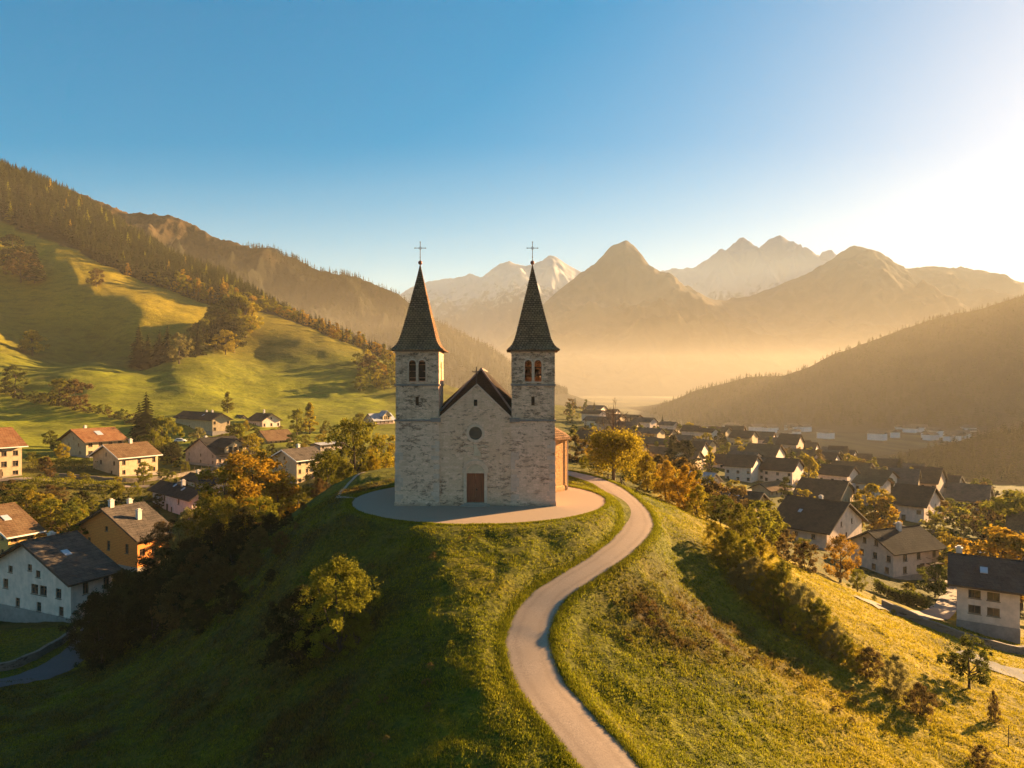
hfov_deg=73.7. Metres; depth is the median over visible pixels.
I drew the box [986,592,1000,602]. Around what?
window
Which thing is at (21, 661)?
stone wall
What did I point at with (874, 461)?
larch tree
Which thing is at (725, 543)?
shrub
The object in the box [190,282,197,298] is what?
fir tree
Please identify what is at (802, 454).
larch tree
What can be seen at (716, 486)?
shrub
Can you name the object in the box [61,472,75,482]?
shrub
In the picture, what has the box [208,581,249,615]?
shrub
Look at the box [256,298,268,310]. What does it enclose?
tree
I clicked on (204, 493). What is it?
tree
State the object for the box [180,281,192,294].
tree
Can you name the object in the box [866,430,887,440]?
hamlet house
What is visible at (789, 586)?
shrub
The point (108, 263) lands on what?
fir tree
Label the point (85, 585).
window
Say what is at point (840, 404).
forest
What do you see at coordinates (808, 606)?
shrub
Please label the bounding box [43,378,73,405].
tree
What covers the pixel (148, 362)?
fir tree
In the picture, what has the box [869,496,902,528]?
tree
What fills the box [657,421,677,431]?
house
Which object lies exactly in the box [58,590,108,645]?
shrub
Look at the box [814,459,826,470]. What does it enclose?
tree
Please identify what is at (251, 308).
tree
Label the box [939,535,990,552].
hedge
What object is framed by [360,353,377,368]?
tree
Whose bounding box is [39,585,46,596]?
window
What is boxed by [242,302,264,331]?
tree
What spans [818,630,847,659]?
shrub
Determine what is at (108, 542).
window
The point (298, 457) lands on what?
house
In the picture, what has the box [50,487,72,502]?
shrub
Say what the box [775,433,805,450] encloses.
house
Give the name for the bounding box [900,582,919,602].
shrub
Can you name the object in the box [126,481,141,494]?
shrub
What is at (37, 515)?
shrub
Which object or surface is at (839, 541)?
tree
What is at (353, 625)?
shrub
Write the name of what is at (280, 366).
ground
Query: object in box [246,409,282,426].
house
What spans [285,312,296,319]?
tree
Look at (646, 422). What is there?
house
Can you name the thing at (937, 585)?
tree
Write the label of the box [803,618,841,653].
shrub
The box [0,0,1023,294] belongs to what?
sky
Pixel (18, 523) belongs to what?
house
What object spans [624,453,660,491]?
shrub
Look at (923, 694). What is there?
shrub
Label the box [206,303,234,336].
tree
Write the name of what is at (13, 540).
window
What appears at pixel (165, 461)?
shrub
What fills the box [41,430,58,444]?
tree
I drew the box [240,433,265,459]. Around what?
tree
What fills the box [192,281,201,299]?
larch tree
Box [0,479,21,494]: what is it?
shrub
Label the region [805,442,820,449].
house
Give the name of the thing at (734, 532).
shrub
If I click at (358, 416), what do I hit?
tree
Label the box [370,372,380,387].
tree
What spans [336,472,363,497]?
path
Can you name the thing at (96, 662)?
shrub
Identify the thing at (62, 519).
tree
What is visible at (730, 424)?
hamlet house
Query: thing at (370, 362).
tree
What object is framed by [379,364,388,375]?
tree
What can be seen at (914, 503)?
house
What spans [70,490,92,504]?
shrub
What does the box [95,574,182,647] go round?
shrub
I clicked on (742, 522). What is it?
shrub
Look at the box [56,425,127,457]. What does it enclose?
house
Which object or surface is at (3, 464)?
window
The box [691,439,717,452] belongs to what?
house
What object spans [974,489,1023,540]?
tree
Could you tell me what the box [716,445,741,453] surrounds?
house
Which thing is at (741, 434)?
house
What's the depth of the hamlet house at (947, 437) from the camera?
843.06 m
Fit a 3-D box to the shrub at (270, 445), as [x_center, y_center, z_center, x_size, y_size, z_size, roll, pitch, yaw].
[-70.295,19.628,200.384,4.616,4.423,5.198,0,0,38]
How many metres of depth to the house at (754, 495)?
153.21 m
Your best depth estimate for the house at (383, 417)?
303.96 m
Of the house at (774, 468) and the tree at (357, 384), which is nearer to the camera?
the house at (774, 468)
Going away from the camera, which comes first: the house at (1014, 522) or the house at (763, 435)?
the house at (1014, 522)
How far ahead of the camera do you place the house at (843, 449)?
324.11 m
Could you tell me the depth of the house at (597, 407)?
470.16 m
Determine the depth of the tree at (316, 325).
508.49 m
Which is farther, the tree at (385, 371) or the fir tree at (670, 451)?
the tree at (385, 371)
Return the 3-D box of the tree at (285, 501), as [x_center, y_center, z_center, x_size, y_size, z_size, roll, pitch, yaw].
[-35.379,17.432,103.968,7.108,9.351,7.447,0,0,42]
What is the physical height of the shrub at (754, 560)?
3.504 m
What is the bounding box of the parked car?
[174,438,186,441]
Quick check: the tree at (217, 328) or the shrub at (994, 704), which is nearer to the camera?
the shrub at (994, 704)
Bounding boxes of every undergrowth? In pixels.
[99,527,471,767]
[608,571,943,741]
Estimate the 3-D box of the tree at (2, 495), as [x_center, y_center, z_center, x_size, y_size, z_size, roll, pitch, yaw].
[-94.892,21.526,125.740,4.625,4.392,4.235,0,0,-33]
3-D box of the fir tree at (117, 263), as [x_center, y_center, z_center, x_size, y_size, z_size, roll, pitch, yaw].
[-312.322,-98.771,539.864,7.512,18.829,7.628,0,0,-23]
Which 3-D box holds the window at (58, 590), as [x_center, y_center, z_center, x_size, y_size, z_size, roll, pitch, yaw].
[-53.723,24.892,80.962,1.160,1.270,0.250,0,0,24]
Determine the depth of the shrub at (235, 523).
77.42 m
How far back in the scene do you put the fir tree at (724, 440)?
329.15 m
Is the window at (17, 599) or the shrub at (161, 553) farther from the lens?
the window at (17, 599)
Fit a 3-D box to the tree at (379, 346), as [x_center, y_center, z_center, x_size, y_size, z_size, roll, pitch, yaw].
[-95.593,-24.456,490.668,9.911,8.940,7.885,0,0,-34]
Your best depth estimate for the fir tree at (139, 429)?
213.35 m
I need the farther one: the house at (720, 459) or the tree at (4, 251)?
the tree at (4, 251)
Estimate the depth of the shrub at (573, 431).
216.34 m
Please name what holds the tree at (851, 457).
on the ground at (280, 366)
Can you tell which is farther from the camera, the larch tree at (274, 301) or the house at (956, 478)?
the larch tree at (274, 301)
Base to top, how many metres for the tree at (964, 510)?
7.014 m
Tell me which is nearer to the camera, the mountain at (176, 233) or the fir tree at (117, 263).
the fir tree at (117, 263)
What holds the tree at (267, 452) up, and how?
on the ground at (280, 366)
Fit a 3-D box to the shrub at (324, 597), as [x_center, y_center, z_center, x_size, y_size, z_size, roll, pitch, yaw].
[-10.862,14.011,43.355,6.765,6.461,5.776,0,0,22]
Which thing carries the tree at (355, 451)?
on the ground at (280, 366)
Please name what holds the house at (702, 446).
on the ground at (280, 366)
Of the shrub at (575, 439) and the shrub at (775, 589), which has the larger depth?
the shrub at (575, 439)
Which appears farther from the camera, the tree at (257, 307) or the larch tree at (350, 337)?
the larch tree at (350, 337)
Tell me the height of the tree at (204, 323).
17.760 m
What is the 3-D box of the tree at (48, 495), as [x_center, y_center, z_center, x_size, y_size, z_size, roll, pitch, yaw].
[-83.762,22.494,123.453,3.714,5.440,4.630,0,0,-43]
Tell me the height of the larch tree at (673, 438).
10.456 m
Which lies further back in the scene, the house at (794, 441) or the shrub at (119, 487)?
the house at (794, 441)
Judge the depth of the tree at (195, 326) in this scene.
423.85 m
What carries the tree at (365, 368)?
on the ground at (280, 366)
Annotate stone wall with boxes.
[0,627,75,670]
[50,467,217,482]
[881,599,1023,654]
[887,521,937,533]
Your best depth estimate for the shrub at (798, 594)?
53.65 m
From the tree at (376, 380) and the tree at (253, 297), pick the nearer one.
the tree at (376, 380)
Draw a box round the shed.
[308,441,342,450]
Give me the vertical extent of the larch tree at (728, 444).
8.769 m
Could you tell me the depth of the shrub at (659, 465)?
129.42 m
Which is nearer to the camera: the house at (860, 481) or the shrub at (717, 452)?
the house at (860, 481)
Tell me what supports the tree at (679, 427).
on the ground at (280, 366)
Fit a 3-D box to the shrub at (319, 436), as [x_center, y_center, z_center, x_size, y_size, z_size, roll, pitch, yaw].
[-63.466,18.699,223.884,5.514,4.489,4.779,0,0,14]
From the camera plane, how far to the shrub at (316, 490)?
91.55 m
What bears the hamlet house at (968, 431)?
on the ground at (280, 366)
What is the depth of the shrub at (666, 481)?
79.41 m
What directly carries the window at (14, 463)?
in the house at (12, 442)
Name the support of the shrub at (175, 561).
on the ground at (280, 366)
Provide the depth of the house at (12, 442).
150.01 m
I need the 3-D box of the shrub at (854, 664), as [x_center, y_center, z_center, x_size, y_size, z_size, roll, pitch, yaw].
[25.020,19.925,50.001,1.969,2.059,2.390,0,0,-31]
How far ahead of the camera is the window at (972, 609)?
76.30 m
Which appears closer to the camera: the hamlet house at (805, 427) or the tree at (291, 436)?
the tree at (291, 436)
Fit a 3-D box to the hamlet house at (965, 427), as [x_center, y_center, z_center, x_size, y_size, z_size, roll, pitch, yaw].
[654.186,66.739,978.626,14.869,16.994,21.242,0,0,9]
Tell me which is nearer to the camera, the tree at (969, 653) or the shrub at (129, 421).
the tree at (969, 653)
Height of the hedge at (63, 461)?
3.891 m
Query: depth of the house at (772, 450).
256.13 m
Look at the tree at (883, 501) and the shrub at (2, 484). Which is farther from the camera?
the tree at (883, 501)
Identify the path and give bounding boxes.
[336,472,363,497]
[505,471,653,767]
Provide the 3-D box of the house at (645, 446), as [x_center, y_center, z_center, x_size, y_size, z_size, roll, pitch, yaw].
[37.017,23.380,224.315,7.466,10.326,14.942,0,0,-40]
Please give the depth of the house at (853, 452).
356.34 m
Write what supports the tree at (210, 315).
on the ground at (280, 366)
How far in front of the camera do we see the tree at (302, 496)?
117.04 m
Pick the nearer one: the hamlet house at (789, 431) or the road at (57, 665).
the road at (57, 665)
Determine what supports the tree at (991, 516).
on the ground at (280, 366)
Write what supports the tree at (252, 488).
on the ground at (280, 366)
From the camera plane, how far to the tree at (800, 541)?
91.60 m
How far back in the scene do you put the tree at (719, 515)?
75.61 m
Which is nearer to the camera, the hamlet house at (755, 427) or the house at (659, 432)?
the house at (659, 432)
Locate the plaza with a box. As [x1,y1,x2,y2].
[352,487,604,523]
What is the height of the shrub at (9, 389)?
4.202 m
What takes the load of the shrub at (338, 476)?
on the ground at (280, 366)
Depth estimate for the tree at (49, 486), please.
134.88 m
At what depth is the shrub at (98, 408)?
285.21 m
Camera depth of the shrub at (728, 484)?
167.09 m
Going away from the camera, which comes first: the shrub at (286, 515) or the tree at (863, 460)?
the shrub at (286, 515)
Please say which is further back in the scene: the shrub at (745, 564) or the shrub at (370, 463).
the shrub at (370, 463)
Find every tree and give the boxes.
[0,234,33,274]
[0,365,30,392]
[0,482,34,504]
[0,490,10,503]
[1,250,43,282]
[17,330,50,355]
[23,244,46,282]
[25,452,39,462]
[29,498,72,526]
[35,456,56,477]
[36,493,61,517]
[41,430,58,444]
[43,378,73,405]
[44,512,88,534]
[45,484,55,495]
[53,443,70,460]
[56,378,95,409]
[77,490,90,502]
[85,268,104,286]
[105,245,114,267]
[113,249,121,268]
[120,259,125,273]
[123,263,131,275]
[124,327,144,368]
[124,394,162,446]
[126,403,141,439]
[128,261,134,276]
[130,261,136,276]
[134,430,166,456]
[134,462,153,484]
[136,335,153,370]
[137,520,186,574]
[145,415,184,449]
[147,330,165,365]
[147,339,158,367]
[156,325,175,361]
[159,277,173,287]
[160,445,181,462]
[167,332,194,363]
[169,281,182,292]
[172,271,180,289]
[174,495,247,547]
[177,333,187,355]
[179,269,186,289]
[179,275,189,294]
[179,461,189,471]
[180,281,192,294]
[183,336,196,357]
[183,464,272,542]
[185,322,206,342]
[186,427,209,446]
[188,319,214,343]
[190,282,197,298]
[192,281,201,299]
[193,325,206,355]
[198,310,227,333]
[199,287,205,300]
[201,450,300,537]
[203,291,208,302]
[205,323,226,349]
[206,287,214,297]
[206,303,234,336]
[210,317,241,349]
[210,329,239,354]
[213,300,243,328]
[214,285,221,302]
[214,296,241,335]
[217,284,225,299]
[219,317,247,352]
[221,392,234,412]
[223,423,245,441]
[225,291,257,336]
[227,286,233,295]
[236,302,259,337]
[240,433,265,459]
[241,495,281,532]
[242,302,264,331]
[243,292,254,300]
[243,420,249,430]
[248,296,257,302]
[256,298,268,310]
[259,468,308,520]
[260,299,276,312]
[260,450,272,466]
[271,297,276,310]
[279,306,293,314]
[283,309,293,317]
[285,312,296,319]
[285,433,300,447]
[287,408,304,432]
[288,486,312,508]
[299,310,305,321]
[299,434,310,444]
[300,314,310,324]
[301,402,318,433]
[301,448,353,497]
[308,318,316,327]
[312,322,320,329]
[324,417,390,476]
[328,329,337,338]
[342,329,349,342]
[347,330,352,343]
[350,353,363,363]
[351,376,368,390]
[353,413,364,429]
[355,331,363,346]
[356,361,368,371]
[357,368,370,384]
[358,433,394,467]
[359,367,370,375]
[360,349,371,359]
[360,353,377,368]
[362,356,376,368]
[366,357,375,369]
[367,363,382,373]
[368,342,379,352]
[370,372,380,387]
[371,344,383,354]
[372,373,386,385]
[377,355,393,368]
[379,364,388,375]
[380,380,390,390]
[381,344,387,355]
[382,374,394,385]
[385,351,393,359]
[389,362,394,373]
[565,399,574,407]
[566,403,573,419]
[569,424,577,435]
[582,398,648,479]
[660,436,675,467]
[668,440,700,470]
[669,435,676,447]
[675,423,682,434]
[701,433,711,439]
[703,446,718,472]
[703,455,716,468]
[704,495,734,523]
[721,430,726,445]
[725,442,730,452]
[734,437,744,450]
[775,537,789,552]
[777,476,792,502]
[785,451,798,458]
[792,537,816,560]
[796,488,815,497]
[798,451,804,460]
[801,453,820,477]
[813,449,823,461]
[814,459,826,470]
[821,533,862,582]
[841,453,858,460]
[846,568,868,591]
[850,501,873,530]
[852,483,898,529]
[853,459,867,461]
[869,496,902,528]
[871,457,879,466]
[896,456,902,467]
[916,562,948,597]
[918,514,947,536]
[935,632,993,689]
[936,547,955,579]
[937,531,957,567]
[938,529,959,539]
[940,500,954,518]
[942,498,955,505]
[943,506,971,533]
[945,501,982,530]
[947,524,1023,602]
[960,499,1005,541]
[974,477,994,490]
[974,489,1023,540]
[979,514,988,541]
[981,530,1023,610]
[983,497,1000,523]
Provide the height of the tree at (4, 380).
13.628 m
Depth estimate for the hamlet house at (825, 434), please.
885.92 m
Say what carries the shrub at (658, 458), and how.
on the ground at (280, 366)
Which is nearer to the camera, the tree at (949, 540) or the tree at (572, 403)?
the tree at (949, 540)
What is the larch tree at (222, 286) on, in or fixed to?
on the ground at (280, 366)
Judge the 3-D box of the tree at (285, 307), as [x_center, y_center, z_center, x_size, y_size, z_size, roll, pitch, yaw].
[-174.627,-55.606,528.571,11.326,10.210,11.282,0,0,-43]
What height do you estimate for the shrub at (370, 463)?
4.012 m
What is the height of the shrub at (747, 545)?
3.890 m
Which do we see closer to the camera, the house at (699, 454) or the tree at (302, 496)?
the tree at (302, 496)
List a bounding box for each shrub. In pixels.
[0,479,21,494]
[0,483,10,498]
[1,386,13,394]
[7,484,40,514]
[12,389,24,398]
[15,342,33,352]
[16,490,44,517]
[23,506,47,527]
[28,390,43,399]
[29,392,48,402]
[34,392,50,402]
[37,521,67,537]
[46,396,62,404]
[49,439,61,452]
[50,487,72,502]
[51,397,63,405]
[51,500,85,530]
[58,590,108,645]
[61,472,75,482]
[67,497,88,513]
[67,512,89,528]
[67,611,130,672]
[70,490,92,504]
[72,473,91,481]
[77,401,92,411]
[78,593,154,663]
[82,496,100,512]
[89,568,133,621]
[94,406,104,413]
[95,404,111,412]
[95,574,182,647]
[96,486,103,492]
[101,490,118,505]
[104,570,157,640]
[106,483,130,506]
[111,408,126,418]
[112,476,121,484]
[124,414,133,423]
[125,545,184,620]
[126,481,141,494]
[133,496,147,503]
[139,552,205,616]
[140,483,155,499]
[148,494,163,507]
[152,468,169,479]
[158,442,179,460]
[160,444,185,462]
[160,507,204,568]
[161,456,170,464]
[165,472,180,482]
[177,599,221,638]
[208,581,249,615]
[221,506,271,549]
[254,431,265,444]
[254,584,333,669]
[261,512,282,536]
[264,569,275,580]
[266,444,280,453]
[278,511,294,525]
[287,553,385,658]
[299,502,306,510]
[310,477,328,498]
[314,434,324,442]
[319,420,334,432]
[331,461,355,485]
[335,611,373,649]
[361,454,379,472]
[567,428,585,450]
[568,435,589,462]
[579,455,588,468]
[583,442,606,462]
[616,457,640,481]
[618,448,649,477]
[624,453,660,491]
[641,454,675,490]
[642,451,664,476]
[652,460,687,502]
[667,464,701,510]
[669,457,700,500]
[680,470,716,512]
[684,484,714,517]
[699,480,730,519]
[700,521,729,552]
[711,486,752,526]
[711,529,745,567]
[712,432,723,445]
[715,445,728,453]
[718,479,746,489]
[719,530,746,560]
[725,503,758,540]
[725,537,765,582]
[727,559,761,594]
[730,556,772,596]
[734,499,779,545]
[736,500,770,535]
[743,534,779,577]
[745,500,790,548]
[746,577,775,609]
[748,562,786,607]
[754,578,789,618]
[763,559,803,608]
[767,593,795,629]
[771,582,803,620]
[773,529,804,562]
[780,603,814,639]
[783,583,819,635]
[792,541,818,573]
[792,601,826,639]
[797,597,841,646]
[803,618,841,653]
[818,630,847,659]
[821,621,852,658]
[830,633,865,665]
[835,642,864,670]
[851,646,887,681]
[874,653,911,699]
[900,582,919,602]
[901,681,941,721]
[924,506,962,534]
[966,744,998,767]
[987,690,1002,723]
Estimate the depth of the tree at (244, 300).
450.73 m
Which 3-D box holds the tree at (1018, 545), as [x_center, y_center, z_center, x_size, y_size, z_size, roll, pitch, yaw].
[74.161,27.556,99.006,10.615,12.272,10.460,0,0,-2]
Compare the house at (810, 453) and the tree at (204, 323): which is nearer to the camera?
the house at (810, 453)
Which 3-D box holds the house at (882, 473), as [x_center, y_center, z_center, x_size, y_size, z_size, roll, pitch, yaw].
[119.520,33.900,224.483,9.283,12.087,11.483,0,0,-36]
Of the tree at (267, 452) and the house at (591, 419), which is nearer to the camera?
the tree at (267, 452)
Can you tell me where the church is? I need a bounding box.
[390,241,570,506]
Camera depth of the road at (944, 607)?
90.20 m
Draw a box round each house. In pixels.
[0,427,28,478]
[0,502,46,552]
[0,530,120,622]
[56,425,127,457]
[71,498,173,571]
[88,438,162,476]
[147,479,201,519]
[172,410,232,435]
[179,469,228,492]
[183,435,251,466]
[237,415,247,418]
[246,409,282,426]
[256,429,294,443]
[268,444,323,483]
[363,410,394,424]
[574,430,604,450]
[580,410,607,421]
[583,416,601,426]
[585,405,607,410]
[595,417,620,429]
[606,414,625,420]
[611,421,640,430]
[619,441,649,461]
[621,430,641,435]
[624,414,642,420]
[631,417,657,427]
[633,435,657,440]
[638,427,666,437]
[644,437,678,446]
[647,446,686,463]
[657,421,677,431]
[665,429,678,436]
[669,434,696,441]
[678,440,708,463]
[680,425,701,434]
[686,450,704,469]
[689,470,723,484]
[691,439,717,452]
[693,427,720,442]
[708,426,731,441]
[711,453,727,468]
[712,488,772,517]
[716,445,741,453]
[722,423,736,426]
[722,454,762,482]
[725,425,745,429]
[727,450,763,456]
[728,430,759,445]
[744,443,786,457]
[747,480,791,496]
[748,424,763,430]
[756,431,776,443]
[758,457,765,480]
[760,457,803,486]
[762,424,779,432]
[762,437,777,443]
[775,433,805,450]
[775,495,868,552]
[777,430,791,433]
[784,423,797,429]
[786,424,797,428]
[787,429,801,433]
[787,448,824,471]
[792,477,854,501]
[798,424,811,431]
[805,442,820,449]
[815,464,860,487]
[816,429,835,438]
[821,449,843,454]
[821,452,841,463]
[828,445,848,458]
[831,460,875,468]
[844,521,947,580]
[849,450,857,454]
[850,455,872,460]
[851,475,894,506]
[857,453,871,456]
[857,467,899,486]
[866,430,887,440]
[877,458,901,466]
[888,467,921,484]
[888,483,944,523]
[889,429,900,437]
[901,463,925,467]
[902,425,917,432]
[910,424,927,431]
[912,466,947,496]
[922,432,939,440]
[924,427,944,437]
[943,433,952,441]
[944,474,965,496]
[944,482,994,510]
[945,431,966,434]
[947,545,1023,643]
[951,432,965,441]
[954,430,970,437]
[960,424,976,429]
[1005,511,1023,558]
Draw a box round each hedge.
[16,476,124,489]
[29,455,97,469]
[869,576,935,608]
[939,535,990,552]
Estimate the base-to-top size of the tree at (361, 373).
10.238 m
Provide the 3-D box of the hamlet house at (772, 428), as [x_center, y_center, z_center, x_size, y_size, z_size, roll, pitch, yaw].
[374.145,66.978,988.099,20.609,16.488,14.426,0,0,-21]
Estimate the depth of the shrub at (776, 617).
53.80 m
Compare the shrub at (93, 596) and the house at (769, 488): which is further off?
the house at (769, 488)
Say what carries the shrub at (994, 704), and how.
on the ground at (280, 366)
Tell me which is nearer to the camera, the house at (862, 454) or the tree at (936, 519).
the tree at (936, 519)
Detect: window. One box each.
[1,461,6,467]
[3,578,7,588]
[7,565,12,573]
[10,538,16,543]
[12,461,17,466]
[16,598,19,607]
[30,584,37,594]
[36,602,40,612]
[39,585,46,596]
[55,588,61,599]
[58,607,62,617]
[82,582,89,595]
[103,577,108,589]
[107,541,109,550]
[140,548,144,556]
[968,589,980,599]
[968,604,981,615]
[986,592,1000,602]
[987,607,999,617]
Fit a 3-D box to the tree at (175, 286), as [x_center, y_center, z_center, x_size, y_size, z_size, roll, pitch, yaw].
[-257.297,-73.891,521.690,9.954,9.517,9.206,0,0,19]
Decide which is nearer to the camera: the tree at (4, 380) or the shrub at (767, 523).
the shrub at (767, 523)
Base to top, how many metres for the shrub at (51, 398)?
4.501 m
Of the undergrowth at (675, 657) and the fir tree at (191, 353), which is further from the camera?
the fir tree at (191, 353)
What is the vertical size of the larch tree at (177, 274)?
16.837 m
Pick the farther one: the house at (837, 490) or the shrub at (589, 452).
the house at (837, 490)
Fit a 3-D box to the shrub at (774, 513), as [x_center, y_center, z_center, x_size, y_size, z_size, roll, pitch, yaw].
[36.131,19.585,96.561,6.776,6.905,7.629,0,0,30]
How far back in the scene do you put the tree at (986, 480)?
284.00 m
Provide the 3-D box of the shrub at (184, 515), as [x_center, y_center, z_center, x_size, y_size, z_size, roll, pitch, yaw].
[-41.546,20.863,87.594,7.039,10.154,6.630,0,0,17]
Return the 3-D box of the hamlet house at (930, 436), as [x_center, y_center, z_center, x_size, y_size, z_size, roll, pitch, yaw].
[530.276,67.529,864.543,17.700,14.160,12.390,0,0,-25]
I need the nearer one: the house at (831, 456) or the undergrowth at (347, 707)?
the undergrowth at (347, 707)
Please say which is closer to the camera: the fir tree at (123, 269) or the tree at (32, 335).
the tree at (32, 335)
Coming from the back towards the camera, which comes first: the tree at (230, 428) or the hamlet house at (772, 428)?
the hamlet house at (772, 428)
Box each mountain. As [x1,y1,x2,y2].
[69,189,596,406]
[400,235,835,348]
[494,240,1023,396]
[626,297,1023,435]
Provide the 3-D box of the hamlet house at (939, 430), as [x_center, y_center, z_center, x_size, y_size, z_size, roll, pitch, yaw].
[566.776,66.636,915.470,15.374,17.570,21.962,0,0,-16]
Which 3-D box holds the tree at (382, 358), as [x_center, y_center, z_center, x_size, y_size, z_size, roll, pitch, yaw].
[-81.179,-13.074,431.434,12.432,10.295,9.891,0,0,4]
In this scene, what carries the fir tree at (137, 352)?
on the ground at (280, 366)
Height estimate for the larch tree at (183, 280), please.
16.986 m
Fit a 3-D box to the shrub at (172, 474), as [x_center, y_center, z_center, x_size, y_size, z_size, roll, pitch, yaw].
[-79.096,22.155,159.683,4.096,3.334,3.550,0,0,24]
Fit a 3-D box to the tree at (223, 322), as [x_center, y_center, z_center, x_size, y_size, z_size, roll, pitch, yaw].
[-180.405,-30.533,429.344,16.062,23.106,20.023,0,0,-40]
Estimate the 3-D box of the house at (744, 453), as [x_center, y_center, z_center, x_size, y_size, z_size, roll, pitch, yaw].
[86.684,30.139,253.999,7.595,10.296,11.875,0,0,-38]
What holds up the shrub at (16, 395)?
on the ground at (280, 366)
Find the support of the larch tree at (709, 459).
on the ground at (280, 366)
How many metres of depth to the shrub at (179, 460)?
194.31 m
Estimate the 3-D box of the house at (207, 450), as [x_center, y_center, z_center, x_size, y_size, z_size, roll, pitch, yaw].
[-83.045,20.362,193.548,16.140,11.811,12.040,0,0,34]
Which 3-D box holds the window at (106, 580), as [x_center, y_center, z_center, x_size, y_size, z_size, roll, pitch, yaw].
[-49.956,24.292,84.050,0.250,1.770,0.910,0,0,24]
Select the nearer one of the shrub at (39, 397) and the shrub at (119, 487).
the shrub at (119, 487)
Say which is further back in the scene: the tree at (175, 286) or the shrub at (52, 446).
the tree at (175, 286)
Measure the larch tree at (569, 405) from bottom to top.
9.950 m
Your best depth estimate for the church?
62.02 m
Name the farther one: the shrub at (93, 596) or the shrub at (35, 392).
the shrub at (35, 392)
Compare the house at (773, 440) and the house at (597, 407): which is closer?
the house at (773, 440)
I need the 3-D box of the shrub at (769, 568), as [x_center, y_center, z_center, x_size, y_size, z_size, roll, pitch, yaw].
[21.019,16.547,56.513,3.458,3.673,3.618,0,0,-42]
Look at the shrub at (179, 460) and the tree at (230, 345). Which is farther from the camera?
the tree at (230, 345)
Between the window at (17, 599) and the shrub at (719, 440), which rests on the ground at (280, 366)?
the shrub at (719, 440)
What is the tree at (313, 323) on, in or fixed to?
on the ground at (280, 366)
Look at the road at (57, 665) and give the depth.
67.46 m
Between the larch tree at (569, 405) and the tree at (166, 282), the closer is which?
the larch tree at (569, 405)
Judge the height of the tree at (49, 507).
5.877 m
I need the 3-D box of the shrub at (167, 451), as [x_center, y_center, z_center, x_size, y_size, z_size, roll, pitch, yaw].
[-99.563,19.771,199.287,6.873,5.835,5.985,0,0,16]
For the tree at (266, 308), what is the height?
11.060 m
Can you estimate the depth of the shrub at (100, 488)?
144.75 m
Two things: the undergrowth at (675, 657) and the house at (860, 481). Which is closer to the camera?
the undergrowth at (675, 657)
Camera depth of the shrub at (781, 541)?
77.78 m
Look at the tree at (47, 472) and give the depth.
147.64 m
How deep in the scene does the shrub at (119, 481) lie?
152.19 m
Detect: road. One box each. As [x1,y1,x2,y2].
[0,469,227,486]
[0,619,102,686]
[854,580,956,619]
[957,650,1023,680]
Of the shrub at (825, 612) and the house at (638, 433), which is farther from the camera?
the house at (638, 433)
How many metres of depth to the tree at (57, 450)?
173.43 m
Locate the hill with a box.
[875,431,1023,485]
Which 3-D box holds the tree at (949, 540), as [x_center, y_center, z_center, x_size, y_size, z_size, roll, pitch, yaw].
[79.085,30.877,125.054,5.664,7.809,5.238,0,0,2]
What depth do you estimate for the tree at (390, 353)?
482.34 m
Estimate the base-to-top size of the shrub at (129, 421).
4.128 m
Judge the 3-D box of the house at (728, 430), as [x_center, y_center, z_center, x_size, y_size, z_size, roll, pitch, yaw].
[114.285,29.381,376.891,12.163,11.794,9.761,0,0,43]
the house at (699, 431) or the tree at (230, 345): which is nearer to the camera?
the house at (699, 431)
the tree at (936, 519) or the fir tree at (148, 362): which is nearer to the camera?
the tree at (936, 519)
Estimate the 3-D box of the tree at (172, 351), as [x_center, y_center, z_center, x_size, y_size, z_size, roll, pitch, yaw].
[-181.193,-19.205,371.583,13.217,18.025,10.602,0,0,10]
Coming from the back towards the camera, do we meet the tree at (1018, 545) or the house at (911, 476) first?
the house at (911, 476)
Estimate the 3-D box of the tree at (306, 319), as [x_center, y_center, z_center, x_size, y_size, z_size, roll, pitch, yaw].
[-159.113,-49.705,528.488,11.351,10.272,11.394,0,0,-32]
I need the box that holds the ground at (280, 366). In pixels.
[0,202,1023,767]
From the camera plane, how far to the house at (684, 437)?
300.11 m
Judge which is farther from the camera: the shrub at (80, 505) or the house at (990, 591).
the shrub at (80, 505)
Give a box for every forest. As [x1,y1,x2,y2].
[0,158,367,348]
[185,241,568,395]
[647,294,1023,427]
[890,421,1023,482]
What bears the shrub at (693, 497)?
on the ground at (280, 366)
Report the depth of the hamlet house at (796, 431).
923.83 m
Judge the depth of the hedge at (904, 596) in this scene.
90.06 m
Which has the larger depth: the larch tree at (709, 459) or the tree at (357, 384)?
the tree at (357, 384)
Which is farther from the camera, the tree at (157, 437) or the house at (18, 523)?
the tree at (157, 437)
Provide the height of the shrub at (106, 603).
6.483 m
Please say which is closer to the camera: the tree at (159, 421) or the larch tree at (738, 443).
the tree at (159, 421)
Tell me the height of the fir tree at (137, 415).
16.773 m
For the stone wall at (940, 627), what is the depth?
70.65 m
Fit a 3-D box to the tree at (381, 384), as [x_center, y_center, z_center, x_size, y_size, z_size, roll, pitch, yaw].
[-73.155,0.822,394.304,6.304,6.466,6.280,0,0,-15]
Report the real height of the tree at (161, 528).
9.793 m

